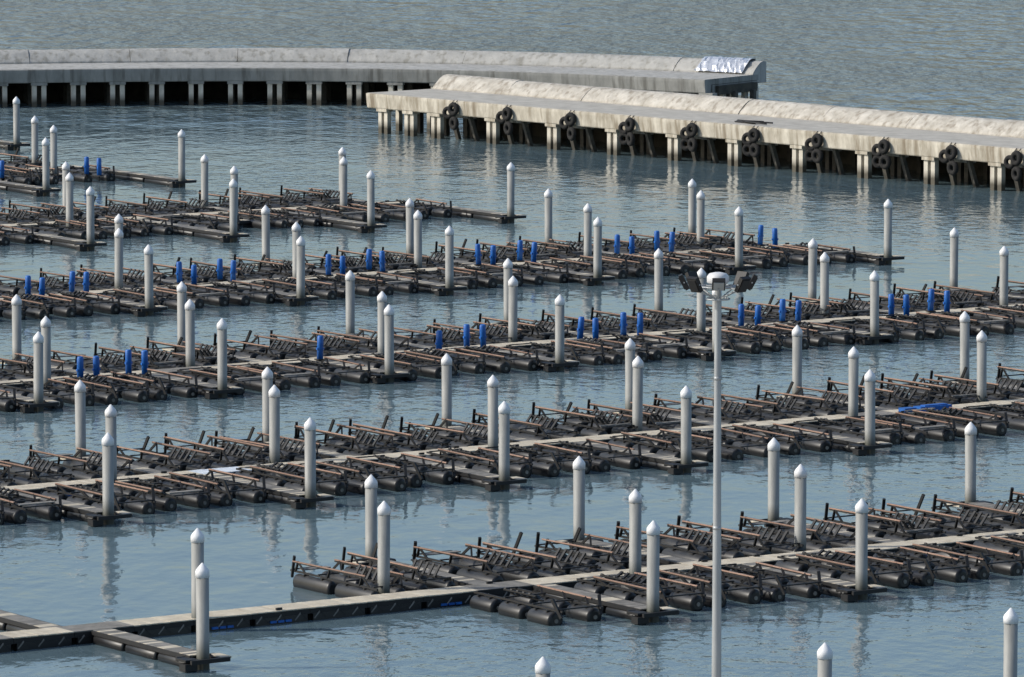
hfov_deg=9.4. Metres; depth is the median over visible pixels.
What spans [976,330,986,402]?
mooring pile
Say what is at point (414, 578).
boat lift
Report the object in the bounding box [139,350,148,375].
blue guide post
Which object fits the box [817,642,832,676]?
mooring pile
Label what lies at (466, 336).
blue guide post
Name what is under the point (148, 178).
finger pier
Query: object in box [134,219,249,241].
finger pier
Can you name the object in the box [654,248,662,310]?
mooring pile
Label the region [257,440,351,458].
finger pier
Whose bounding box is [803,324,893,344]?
finger pier
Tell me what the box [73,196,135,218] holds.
boat lift
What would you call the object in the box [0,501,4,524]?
boat lift
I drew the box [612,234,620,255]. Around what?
blue guide post
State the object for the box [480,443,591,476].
boat lift
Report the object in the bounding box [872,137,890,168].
tire fender
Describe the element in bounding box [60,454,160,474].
finger pier
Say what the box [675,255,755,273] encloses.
finger pier
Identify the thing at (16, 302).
mooring pile
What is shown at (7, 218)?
boat lift
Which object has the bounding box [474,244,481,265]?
blue guide post
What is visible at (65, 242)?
finger pier
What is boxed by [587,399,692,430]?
boat lift
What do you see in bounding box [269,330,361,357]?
boat lift
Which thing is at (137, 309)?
finger pier
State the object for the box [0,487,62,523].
boat lift
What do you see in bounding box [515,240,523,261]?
blue guide post
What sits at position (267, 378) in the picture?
mooring pile
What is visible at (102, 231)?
boat lift
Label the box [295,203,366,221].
boat lift
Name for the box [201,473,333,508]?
finger pier
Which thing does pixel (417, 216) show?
mooring pile
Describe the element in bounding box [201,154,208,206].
mooring pile
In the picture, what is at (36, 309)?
boat lift
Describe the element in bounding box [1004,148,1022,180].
tire fender
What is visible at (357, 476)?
boat lift
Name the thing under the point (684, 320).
boat lift
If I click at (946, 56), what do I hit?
water
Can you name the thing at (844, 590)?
finger pier
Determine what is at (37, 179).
boat lift
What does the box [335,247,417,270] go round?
boat lift
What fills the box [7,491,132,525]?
finger pier
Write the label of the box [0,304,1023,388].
floating walkway
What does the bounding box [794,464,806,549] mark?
mooring pile
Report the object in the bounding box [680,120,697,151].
tire fender
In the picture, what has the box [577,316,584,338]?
blue guide post
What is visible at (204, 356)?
boat lift
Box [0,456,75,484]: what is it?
boat lift
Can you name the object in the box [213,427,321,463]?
boat lift
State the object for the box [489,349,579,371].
finger pier
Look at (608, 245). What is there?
boat lift
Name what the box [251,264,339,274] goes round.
finger pier
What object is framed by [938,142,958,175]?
tire fender
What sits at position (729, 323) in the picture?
finger pier
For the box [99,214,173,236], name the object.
boat lift
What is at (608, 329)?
boat lift
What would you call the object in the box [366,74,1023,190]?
concrete breakwater
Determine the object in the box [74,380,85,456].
mooring pile
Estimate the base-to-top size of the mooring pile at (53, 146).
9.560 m
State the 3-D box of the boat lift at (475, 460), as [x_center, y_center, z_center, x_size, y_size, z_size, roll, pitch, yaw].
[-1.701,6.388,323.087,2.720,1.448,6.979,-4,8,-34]
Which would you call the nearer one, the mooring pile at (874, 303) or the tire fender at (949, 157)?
the mooring pile at (874, 303)
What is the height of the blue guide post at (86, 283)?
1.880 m
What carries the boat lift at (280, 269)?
on the water
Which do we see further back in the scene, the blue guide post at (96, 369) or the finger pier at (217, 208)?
the finger pier at (217, 208)
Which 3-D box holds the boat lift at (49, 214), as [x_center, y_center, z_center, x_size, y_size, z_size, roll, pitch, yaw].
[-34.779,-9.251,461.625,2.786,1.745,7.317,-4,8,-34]
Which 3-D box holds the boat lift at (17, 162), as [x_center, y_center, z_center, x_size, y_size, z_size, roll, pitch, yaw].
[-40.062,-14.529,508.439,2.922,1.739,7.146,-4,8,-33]
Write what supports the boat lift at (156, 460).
on the water
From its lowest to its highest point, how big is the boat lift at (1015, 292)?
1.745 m
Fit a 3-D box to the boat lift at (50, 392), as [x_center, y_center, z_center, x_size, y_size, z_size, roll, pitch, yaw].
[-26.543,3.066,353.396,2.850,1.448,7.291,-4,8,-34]
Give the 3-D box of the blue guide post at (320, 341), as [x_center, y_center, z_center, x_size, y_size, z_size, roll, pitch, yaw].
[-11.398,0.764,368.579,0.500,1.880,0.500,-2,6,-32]
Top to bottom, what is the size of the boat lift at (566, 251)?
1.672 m
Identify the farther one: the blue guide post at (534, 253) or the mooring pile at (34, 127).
the mooring pile at (34, 127)
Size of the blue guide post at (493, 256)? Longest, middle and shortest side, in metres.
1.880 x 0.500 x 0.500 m
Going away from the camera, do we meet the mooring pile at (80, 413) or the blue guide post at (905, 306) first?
the mooring pile at (80, 413)
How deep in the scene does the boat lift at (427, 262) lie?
426.44 m
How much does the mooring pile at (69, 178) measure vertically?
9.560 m
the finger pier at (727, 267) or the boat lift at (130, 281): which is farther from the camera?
the finger pier at (727, 267)
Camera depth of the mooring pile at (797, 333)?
351.65 m
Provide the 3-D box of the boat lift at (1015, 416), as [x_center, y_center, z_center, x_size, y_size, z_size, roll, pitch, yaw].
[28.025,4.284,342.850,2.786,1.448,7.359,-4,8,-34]
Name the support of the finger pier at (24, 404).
on the water
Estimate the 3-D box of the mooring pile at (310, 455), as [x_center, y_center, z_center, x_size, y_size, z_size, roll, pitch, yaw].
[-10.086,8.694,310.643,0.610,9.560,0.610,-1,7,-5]
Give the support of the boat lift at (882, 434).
on the water
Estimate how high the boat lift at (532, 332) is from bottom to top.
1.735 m
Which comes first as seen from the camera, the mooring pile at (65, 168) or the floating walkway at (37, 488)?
the floating walkway at (37, 488)
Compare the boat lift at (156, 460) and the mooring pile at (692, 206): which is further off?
the mooring pile at (692, 206)
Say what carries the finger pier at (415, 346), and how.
on the water
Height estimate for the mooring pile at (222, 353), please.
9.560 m
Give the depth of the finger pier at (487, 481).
318.28 m
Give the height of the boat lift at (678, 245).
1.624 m
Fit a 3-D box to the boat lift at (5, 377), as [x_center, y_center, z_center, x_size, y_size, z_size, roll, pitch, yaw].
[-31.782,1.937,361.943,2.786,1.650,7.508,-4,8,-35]
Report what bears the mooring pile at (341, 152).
in the water
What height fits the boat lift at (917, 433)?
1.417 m
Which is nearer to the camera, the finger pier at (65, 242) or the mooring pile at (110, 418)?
the mooring pile at (110, 418)
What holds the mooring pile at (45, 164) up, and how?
in the water
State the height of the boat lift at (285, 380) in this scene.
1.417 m
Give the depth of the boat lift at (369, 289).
410.98 m
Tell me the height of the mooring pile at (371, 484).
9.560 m
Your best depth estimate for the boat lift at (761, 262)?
429.24 m
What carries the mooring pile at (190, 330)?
in the water
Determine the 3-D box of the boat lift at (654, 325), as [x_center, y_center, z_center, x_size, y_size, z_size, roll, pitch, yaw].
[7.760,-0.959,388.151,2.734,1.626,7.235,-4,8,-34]
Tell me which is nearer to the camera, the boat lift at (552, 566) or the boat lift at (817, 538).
the boat lift at (552, 566)
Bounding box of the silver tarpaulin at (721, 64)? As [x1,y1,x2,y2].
[694,56,755,72]
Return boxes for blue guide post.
[0,160,4,180]
[24,275,31,296]
[38,277,46,299]
[69,271,75,293]
[74,356,83,381]
[83,157,90,179]
[83,272,89,291]
[92,356,100,379]
[95,158,103,181]
[123,349,131,378]
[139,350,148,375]
[174,261,184,283]
[189,265,197,286]
[215,258,224,281]
[228,260,236,282]
[314,335,323,360]
[324,254,332,275]
[339,256,345,277]
[364,249,373,271]
[378,251,387,272]
[435,330,442,352]
[463,324,470,348]
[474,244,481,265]
[477,324,486,348]
[490,245,497,268]
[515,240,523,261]
[531,242,538,264]
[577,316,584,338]
[590,318,598,340]
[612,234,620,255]
[619,312,627,335]
[628,236,635,253]
[634,313,645,336]
[652,231,661,251]
[668,232,674,251]
[738,304,744,325]
[752,305,761,328]
[755,225,764,245]
[771,228,778,248]
[777,299,787,322]
[794,300,801,323]
[886,294,896,318]
[902,294,909,317]
[925,289,935,311]
[943,291,950,312]
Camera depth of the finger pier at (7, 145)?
529.05 m
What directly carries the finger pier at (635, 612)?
on the water
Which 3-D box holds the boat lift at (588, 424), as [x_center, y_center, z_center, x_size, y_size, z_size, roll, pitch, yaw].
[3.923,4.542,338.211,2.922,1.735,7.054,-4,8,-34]
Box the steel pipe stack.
[734,119,772,124]
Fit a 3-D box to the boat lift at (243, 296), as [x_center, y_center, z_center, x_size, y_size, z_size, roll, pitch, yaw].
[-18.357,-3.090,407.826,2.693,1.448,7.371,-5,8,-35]
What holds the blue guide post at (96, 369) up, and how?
attached to the boat lift at (109, 393)
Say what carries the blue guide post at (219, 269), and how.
attached to the boat lift at (204, 277)
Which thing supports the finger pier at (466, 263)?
on the water
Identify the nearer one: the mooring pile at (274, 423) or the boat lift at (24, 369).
the mooring pile at (274, 423)
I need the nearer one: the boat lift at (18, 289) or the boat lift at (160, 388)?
the boat lift at (160, 388)
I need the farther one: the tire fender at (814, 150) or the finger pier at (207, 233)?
the tire fender at (814, 150)
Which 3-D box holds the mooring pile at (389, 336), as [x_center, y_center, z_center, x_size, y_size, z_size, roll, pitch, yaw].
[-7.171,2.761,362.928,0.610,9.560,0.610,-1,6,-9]
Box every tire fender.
[442,100,458,129]
[496,104,512,134]
[559,110,575,140]
[618,115,634,145]
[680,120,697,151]
[742,125,760,157]
[804,131,823,162]
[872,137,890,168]
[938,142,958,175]
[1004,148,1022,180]
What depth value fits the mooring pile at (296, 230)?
414.25 m
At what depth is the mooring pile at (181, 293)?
375.34 m
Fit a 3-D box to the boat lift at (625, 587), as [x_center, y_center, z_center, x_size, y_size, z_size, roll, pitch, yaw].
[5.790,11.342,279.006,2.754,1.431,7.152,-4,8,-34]
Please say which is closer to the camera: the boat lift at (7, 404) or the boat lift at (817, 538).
the boat lift at (817, 538)
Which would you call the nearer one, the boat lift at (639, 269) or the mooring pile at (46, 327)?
the mooring pile at (46, 327)
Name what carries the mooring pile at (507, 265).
in the water
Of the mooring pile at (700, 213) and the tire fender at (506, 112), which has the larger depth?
the tire fender at (506, 112)
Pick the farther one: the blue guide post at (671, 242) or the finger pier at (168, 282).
the blue guide post at (671, 242)
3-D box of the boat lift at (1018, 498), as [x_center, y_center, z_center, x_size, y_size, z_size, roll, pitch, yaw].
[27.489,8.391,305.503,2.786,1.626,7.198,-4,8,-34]
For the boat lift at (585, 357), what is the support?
on the water
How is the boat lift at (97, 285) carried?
on the water
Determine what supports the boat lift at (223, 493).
on the water
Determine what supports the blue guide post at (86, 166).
attached to the boat lift at (77, 173)
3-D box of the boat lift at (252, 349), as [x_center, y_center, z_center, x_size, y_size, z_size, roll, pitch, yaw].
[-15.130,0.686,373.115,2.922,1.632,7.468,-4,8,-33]
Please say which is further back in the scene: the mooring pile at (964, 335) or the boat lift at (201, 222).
the boat lift at (201, 222)
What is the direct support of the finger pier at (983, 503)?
on the water
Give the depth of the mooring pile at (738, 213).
424.85 m
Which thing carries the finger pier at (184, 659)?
on the water
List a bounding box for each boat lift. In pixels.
[0,147,49,168]
[0,169,31,184]
[0,207,40,223]
[0,225,33,245]
[0,275,68,295]
[0,290,11,296]
[0,293,76,318]
[0,299,24,319]
[0,353,66,379]
[0,372,16,380]
[0,378,94,408]
[0,388,16,411]
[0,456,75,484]
[0,463,16,486]
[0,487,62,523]
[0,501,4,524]
[4,164,58,184]
[8,200,80,221]
[16,220,86,239]
[29,445,134,479]
[38,290,120,315]
[39,268,114,290]
[42,479,155,513]
[49,164,114,181]
[51,350,138,372]
[52,373,149,404]
[58,217,131,238]
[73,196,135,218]
[79,264,164,287]
[94,342,185,369]
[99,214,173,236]
[101,475,210,510]
[103,286,187,311]
[104,369,197,399]
[105,196,177,215]
[117,436,212,471]
[142,191,216,213]
[144,283,229,307]
[146,337,239,365]
[153,257,228,282]
[155,469,266,505]
[160,213,239,231]
[163,430,267,467]
[175,365,275,394]
[189,258,272,280]
[191,280,275,305]
[198,189,272,209]
[213,330,309,360]
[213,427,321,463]
[218,209,288,228]
[229,361,320,389]
[234,254,316,277]
[235,462,348,495]
[238,187,313,207]
[251,276,337,301]
[254,207,321,227]
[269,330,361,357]
[276,356,370,385]
[280,185,354,205]
[290,555,405,597]
[294,419,398,455]
[294,456,407,494]
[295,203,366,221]
[295,273,378,297]
[305,251,376,272]
[317,326,410,353]
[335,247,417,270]
[337,272,418,294]
[339,201,405,221]
[341,543,455,590]
[346,453,455,487]
[347,352,442,380]
[348,415,451,451]
[379,198,452,218]
[382,247,459,267]
[394,267,478,288]
[394,325,475,347]
[395,348,485,375]
[399,413,498,447]
[412,541,539,582]
[425,447,532,477]
[432,319,523,344]
[435,239,516,263]
[441,263,523,287]
[443,345,538,372]
[470,584,602,625]
[471,409,581,439]
[476,239,559,260]
[476,532,601,577]
[478,313,573,340]
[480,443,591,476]
[485,261,569,284]
[506,340,604,367]
[519,236,593,258]
[531,402,637,436]
[533,438,642,471]
[535,527,660,570]
[540,255,628,278]
[540,309,635,335]
[552,336,649,363]
[574,571,705,610]
[577,232,662,253]
[584,253,670,277]
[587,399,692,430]
[590,307,682,332]
[599,333,688,359]
[608,429,713,461]
[614,521,744,561]
[628,251,715,274]
[630,230,710,251]
[632,304,726,328]
[638,564,763,606]
[653,394,765,423]
[661,328,762,355]
[665,428,775,459]
[673,227,755,248]
[675,515,805,556]
[686,247,772,269]
[695,562,822,601]
[706,304,789,323]
[712,394,816,420]
[721,323,809,351]
[721,423,833,454]
[727,244,808,266]
[738,511,855,550]
[740,294,832,320]
[755,381,864,415]
[765,320,856,346]
[775,549,912,588]
[777,242,855,263]
[788,292,879,317]
[793,416,903,444]
[823,502,947,540]
[826,375,935,408]
[830,317,925,342]
[841,546,970,586]
[843,412,956,443]
[848,289,940,311]
[879,312,970,338]
[879,373,988,404]
[880,494,1003,535]
[893,283,986,309]
[897,407,1008,437]
[898,542,1023,579]
[917,309,1016,335]
[929,367,1023,400]
[931,494,1023,530]
[933,281,1023,305]
[962,402,1023,430]
[972,532,1023,563]
[973,304,1023,327]
[995,276,1023,296]
[996,363,1023,387]
[1008,487,1023,508]
[1011,400,1023,409]
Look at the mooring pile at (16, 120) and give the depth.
528.78 m
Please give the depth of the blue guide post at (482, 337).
374.49 m
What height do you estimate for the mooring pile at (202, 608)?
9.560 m
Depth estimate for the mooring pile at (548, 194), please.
439.54 m
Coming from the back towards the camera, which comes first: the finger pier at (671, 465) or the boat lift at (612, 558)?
the finger pier at (671, 465)
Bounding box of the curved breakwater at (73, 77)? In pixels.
[0,48,765,106]
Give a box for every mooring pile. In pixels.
[11,294,21,359]
[13,96,19,149]
[31,116,38,165]
[33,331,43,411]
[41,316,50,384]
[42,137,49,195]
[50,125,56,173]
[62,161,69,213]
[65,172,73,226]
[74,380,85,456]
[86,186,94,250]
[102,432,113,524]
[105,404,116,482]
[114,214,122,231]
[114,228,122,288]
[144,244,153,314]
[177,281,186,345]
[178,129,184,186]
[185,299,194,366]
[191,528,203,631]
[195,563,209,669]
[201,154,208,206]
[217,318,226,397]
[229,179,236,241]
[230,166,237,214]
[261,205,269,263]
[262,367,272,440]
[269,385,279,462]
[292,222,300,277]
[296,236,304,304]
[304,417,315,506]
[338,147,345,197]
[340,157,347,209]
[345,270,354,333]
[365,474,377,557]
[367,170,374,231]
[377,291,386,354]
[377,501,390,593]
[384,304,393,382]
[405,198,413,253]
[413,210,421,268]
[441,353,451,426]
[445,226,453,294]
[487,375,498,449]
[498,401,509,489]
[503,258,512,322]
[507,162,514,222]
[508,276,517,342]
[535,657,550,676]
[544,189,552,242]
[555,294,564,370]
[573,456,584,540]
[583,203,591,260]
[593,217,601,284]
[625,338,635,408]
[629,489,641,578]
[632,356,643,431]
[646,520,659,622]
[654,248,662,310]
[680,386,691,472]
[688,179,695,232]
[697,190,704,243]
[697,268,705,331]
[712,291,721,351]
[734,207,742,270]
[768,438,779,520]
[792,325,802,394]
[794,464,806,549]
[808,238,817,300]
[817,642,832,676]
[820,252,828,313]
[848,347,858,420]
[855,499,867,599]
[864,369,875,453]
[870,270,878,343]
[884,199,892,263]
[950,228,958,293]
[960,311,969,378]
[965,422,976,512]
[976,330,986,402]
[999,246,1008,306]
[1003,608,1017,676]
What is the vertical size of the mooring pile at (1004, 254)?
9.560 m
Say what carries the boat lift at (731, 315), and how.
on the water
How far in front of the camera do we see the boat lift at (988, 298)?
402.62 m
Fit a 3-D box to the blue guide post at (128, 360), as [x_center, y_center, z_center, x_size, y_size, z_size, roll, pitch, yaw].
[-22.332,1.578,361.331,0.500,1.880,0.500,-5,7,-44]
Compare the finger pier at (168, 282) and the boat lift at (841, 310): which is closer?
the boat lift at (841, 310)
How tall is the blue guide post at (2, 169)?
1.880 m
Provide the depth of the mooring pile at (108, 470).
303.98 m
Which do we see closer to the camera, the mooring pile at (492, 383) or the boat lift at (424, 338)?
the mooring pile at (492, 383)
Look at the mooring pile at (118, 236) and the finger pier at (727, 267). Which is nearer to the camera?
the mooring pile at (118, 236)
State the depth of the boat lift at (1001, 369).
357.88 m
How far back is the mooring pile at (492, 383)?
327.83 m
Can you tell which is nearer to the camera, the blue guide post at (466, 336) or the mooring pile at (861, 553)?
the mooring pile at (861, 553)
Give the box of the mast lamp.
[678,271,757,676]
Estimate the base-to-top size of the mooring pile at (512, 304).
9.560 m
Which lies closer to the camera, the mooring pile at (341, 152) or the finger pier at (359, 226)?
the finger pier at (359, 226)
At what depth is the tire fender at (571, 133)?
526.41 m
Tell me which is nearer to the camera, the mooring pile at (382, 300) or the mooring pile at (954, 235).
the mooring pile at (382, 300)
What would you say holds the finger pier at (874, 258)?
on the water
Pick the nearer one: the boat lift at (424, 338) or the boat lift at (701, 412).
the boat lift at (701, 412)
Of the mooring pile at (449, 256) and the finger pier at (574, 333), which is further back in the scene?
the mooring pile at (449, 256)
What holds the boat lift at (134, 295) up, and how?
on the water
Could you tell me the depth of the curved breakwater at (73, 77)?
579.82 m
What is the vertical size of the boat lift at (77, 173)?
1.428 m
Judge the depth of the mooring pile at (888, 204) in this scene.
431.35 m
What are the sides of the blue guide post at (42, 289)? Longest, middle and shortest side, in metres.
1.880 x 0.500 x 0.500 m
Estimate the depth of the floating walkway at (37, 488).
330.40 m
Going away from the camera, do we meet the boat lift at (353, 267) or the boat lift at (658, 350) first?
the boat lift at (658, 350)
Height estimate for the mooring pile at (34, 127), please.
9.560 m
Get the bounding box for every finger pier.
[0,140,30,149]
[0,181,61,195]
[0,359,92,375]
[0,391,59,412]
[0,610,59,631]
[1,227,106,250]
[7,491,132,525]
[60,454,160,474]
[82,294,167,315]
[83,166,196,186]
[91,628,230,671]
[107,272,190,284]
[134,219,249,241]
[149,373,242,398]
[162,348,264,362]
[196,215,250,223]
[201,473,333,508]
[208,206,229,211]
[232,284,318,305]
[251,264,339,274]
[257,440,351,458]
[278,211,386,232]
[318,360,409,382]
[338,333,435,349]
[345,557,485,585]
[352,198,365,202]
[371,274,466,295]
[394,254,475,265]
[400,457,526,490]
[415,202,526,222]
[425,424,536,442]
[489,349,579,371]
[490,322,600,337]
[525,264,614,284]
[533,584,679,623]
[537,245,620,254]
[555,537,698,564]
[574,441,708,473]
[613,408,721,426]
[632,337,735,360]
[645,310,746,325]
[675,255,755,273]
[676,234,778,244]
[740,563,887,601]
[750,517,899,544]
[762,425,891,454]
[777,393,895,410]
[794,300,902,313]
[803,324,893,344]
[818,246,904,264]
[936,288,1023,300]
[946,379,1023,391]
[947,500,1023,516]
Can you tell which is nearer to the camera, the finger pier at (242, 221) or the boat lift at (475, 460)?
the boat lift at (475, 460)
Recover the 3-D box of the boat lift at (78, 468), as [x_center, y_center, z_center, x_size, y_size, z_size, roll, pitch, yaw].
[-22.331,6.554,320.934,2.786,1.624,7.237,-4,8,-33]
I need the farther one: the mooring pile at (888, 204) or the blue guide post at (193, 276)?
the mooring pile at (888, 204)
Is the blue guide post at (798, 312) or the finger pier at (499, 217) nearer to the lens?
the blue guide post at (798, 312)
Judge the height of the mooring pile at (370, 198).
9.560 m
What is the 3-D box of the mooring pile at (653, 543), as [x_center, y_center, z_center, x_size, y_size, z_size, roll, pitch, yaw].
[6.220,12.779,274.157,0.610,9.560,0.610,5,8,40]
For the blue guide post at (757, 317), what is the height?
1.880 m
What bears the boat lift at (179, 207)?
on the water
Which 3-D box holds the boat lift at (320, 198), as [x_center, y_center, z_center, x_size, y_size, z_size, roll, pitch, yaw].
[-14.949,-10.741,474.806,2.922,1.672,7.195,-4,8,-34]
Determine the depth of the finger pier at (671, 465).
324.55 m
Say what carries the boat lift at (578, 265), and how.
on the water
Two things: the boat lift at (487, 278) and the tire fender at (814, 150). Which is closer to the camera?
the boat lift at (487, 278)
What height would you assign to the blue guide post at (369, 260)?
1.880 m
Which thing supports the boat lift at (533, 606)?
on the water
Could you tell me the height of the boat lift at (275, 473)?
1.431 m
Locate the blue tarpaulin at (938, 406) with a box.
[898,403,951,411]
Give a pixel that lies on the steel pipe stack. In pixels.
(751, 121)
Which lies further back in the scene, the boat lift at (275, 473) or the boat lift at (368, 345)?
the boat lift at (368, 345)
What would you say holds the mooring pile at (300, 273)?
in the water
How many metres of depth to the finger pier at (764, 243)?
442.79 m
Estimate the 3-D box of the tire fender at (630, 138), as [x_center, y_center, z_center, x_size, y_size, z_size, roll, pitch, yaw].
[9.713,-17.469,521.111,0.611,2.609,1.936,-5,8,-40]
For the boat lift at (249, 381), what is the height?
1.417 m
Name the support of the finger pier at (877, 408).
on the water
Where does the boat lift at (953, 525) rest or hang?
on the water
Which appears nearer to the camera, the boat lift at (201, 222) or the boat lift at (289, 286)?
the boat lift at (289, 286)
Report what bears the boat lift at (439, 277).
on the water
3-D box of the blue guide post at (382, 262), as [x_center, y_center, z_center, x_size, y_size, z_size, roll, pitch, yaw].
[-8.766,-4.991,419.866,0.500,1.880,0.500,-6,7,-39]
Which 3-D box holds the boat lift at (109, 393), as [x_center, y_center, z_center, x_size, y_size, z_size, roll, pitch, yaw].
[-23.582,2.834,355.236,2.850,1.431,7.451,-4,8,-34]
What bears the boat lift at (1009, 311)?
on the water
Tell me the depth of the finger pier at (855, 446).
331.81 m
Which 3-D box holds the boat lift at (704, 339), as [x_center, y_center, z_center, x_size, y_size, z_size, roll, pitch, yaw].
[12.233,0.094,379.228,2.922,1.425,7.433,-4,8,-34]
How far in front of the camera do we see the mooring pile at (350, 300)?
382.39 m
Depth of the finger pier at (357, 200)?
474.52 m
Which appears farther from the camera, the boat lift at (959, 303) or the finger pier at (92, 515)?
the boat lift at (959, 303)
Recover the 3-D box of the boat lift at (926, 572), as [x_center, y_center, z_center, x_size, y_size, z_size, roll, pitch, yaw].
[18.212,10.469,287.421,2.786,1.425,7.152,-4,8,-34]
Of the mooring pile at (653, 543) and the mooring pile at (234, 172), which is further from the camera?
the mooring pile at (234, 172)
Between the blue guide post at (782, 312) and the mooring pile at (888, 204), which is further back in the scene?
the mooring pile at (888, 204)
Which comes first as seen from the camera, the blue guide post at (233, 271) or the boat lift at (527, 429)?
the boat lift at (527, 429)
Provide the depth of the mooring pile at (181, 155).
492.63 m
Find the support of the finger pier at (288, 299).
on the water
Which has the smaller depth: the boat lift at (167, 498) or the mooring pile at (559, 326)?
the boat lift at (167, 498)
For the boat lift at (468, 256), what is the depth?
429.34 m
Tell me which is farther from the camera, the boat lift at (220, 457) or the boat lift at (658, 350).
the boat lift at (658, 350)
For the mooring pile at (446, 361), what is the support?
in the water
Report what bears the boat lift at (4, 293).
on the water
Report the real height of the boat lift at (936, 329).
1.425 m
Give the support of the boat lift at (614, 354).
on the water
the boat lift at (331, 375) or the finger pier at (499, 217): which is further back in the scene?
the finger pier at (499, 217)
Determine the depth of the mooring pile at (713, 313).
373.94 m
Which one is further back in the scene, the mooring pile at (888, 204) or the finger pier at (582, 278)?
the mooring pile at (888, 204)
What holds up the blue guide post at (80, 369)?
attached to the boat lift at (109, 393)
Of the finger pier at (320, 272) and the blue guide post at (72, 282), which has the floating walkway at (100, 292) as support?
the blue guide post at (72, 282)
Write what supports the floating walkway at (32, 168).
on the water
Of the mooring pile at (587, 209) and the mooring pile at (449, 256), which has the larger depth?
the mooring pile at (587, 209)
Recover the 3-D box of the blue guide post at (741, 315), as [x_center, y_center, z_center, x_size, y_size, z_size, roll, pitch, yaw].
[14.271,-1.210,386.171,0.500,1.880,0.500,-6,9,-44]
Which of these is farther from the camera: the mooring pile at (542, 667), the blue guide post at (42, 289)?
the blue guide post at (42, 289)
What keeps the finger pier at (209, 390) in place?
on the water
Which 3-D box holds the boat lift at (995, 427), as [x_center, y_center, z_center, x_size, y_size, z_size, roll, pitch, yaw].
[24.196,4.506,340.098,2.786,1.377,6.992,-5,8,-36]
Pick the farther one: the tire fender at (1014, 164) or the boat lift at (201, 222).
the tire fender at (1014, 164)
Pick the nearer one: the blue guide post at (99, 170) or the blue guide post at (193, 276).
the blue guide post at (193, 276)
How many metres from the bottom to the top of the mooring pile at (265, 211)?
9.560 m
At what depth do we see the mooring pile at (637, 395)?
335.89 m
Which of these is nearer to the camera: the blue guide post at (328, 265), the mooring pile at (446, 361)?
the mooring pile at (446, 361)
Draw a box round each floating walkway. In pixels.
[0,200,402,228]
[0,243,792,303]
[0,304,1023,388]
[0,529,1023,652]
[3,398,1023,496]
[10,165,81,172]
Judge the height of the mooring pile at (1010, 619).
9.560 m
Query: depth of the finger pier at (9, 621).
270.78 m
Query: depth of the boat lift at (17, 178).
493.68 m
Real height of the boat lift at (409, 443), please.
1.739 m
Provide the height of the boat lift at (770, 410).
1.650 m
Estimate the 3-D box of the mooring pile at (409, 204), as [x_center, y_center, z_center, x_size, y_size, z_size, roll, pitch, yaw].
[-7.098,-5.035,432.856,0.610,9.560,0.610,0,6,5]
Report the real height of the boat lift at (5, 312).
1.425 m
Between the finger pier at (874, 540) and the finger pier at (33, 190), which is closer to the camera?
the finger pier at (874, 540)
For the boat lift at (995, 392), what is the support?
on the water
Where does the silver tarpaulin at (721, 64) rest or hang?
on the curved breakwater at (73, 77)
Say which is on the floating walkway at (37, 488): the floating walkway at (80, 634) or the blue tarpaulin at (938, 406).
the blue tarpaulin at (938, 406)
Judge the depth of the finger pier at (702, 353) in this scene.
375.02 m
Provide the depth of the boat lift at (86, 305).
400.18 m
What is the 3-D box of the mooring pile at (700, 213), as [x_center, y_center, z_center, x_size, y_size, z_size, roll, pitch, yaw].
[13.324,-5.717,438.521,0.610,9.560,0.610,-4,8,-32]
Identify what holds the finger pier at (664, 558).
on the water
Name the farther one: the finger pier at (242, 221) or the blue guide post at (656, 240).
the finger pier at (242, 221)
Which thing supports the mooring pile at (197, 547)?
in the water
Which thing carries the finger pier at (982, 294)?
on the water
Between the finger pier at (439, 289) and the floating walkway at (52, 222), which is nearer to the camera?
the finger pier at (439, 289)
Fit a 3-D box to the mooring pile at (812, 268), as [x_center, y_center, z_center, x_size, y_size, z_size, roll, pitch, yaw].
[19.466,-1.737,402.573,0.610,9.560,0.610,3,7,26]
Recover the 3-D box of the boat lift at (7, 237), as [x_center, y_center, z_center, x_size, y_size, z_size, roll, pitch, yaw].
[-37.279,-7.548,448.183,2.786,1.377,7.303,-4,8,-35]
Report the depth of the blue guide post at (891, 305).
392.00 m
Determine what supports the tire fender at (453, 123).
attached to the concrete breakwater at (918, 142)
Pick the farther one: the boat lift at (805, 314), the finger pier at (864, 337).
the boat lift at (805, 314)
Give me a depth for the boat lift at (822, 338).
382.68 m
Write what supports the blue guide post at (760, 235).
on the floating walkway at (100, 292)
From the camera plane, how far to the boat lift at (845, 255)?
433.31 m
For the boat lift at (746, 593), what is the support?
on the water
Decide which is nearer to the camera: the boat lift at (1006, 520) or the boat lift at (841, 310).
the boat lift at (1006, 520)
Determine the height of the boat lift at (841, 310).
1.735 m
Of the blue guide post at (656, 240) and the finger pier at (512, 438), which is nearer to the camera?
the finger pier at (512, 438)
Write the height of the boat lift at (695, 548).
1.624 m
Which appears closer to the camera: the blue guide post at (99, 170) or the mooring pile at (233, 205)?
the mooring pile at (233, 205)
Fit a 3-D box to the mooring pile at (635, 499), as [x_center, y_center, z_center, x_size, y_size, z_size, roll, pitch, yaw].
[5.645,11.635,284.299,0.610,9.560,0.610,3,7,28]
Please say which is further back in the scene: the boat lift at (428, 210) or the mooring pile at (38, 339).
the boat lift at (428, 210)
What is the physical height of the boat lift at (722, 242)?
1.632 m
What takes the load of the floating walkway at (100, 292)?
on the water
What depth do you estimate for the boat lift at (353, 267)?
422.81 m
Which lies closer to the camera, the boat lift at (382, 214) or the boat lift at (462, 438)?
the boat lift at (462, 438)
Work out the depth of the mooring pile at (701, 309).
384.03 m
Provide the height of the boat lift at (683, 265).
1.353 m
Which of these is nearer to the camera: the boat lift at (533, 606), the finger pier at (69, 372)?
the boat lift at (533, 606)
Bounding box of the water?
[0,0,1023,676]
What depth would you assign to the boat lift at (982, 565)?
288.31 m

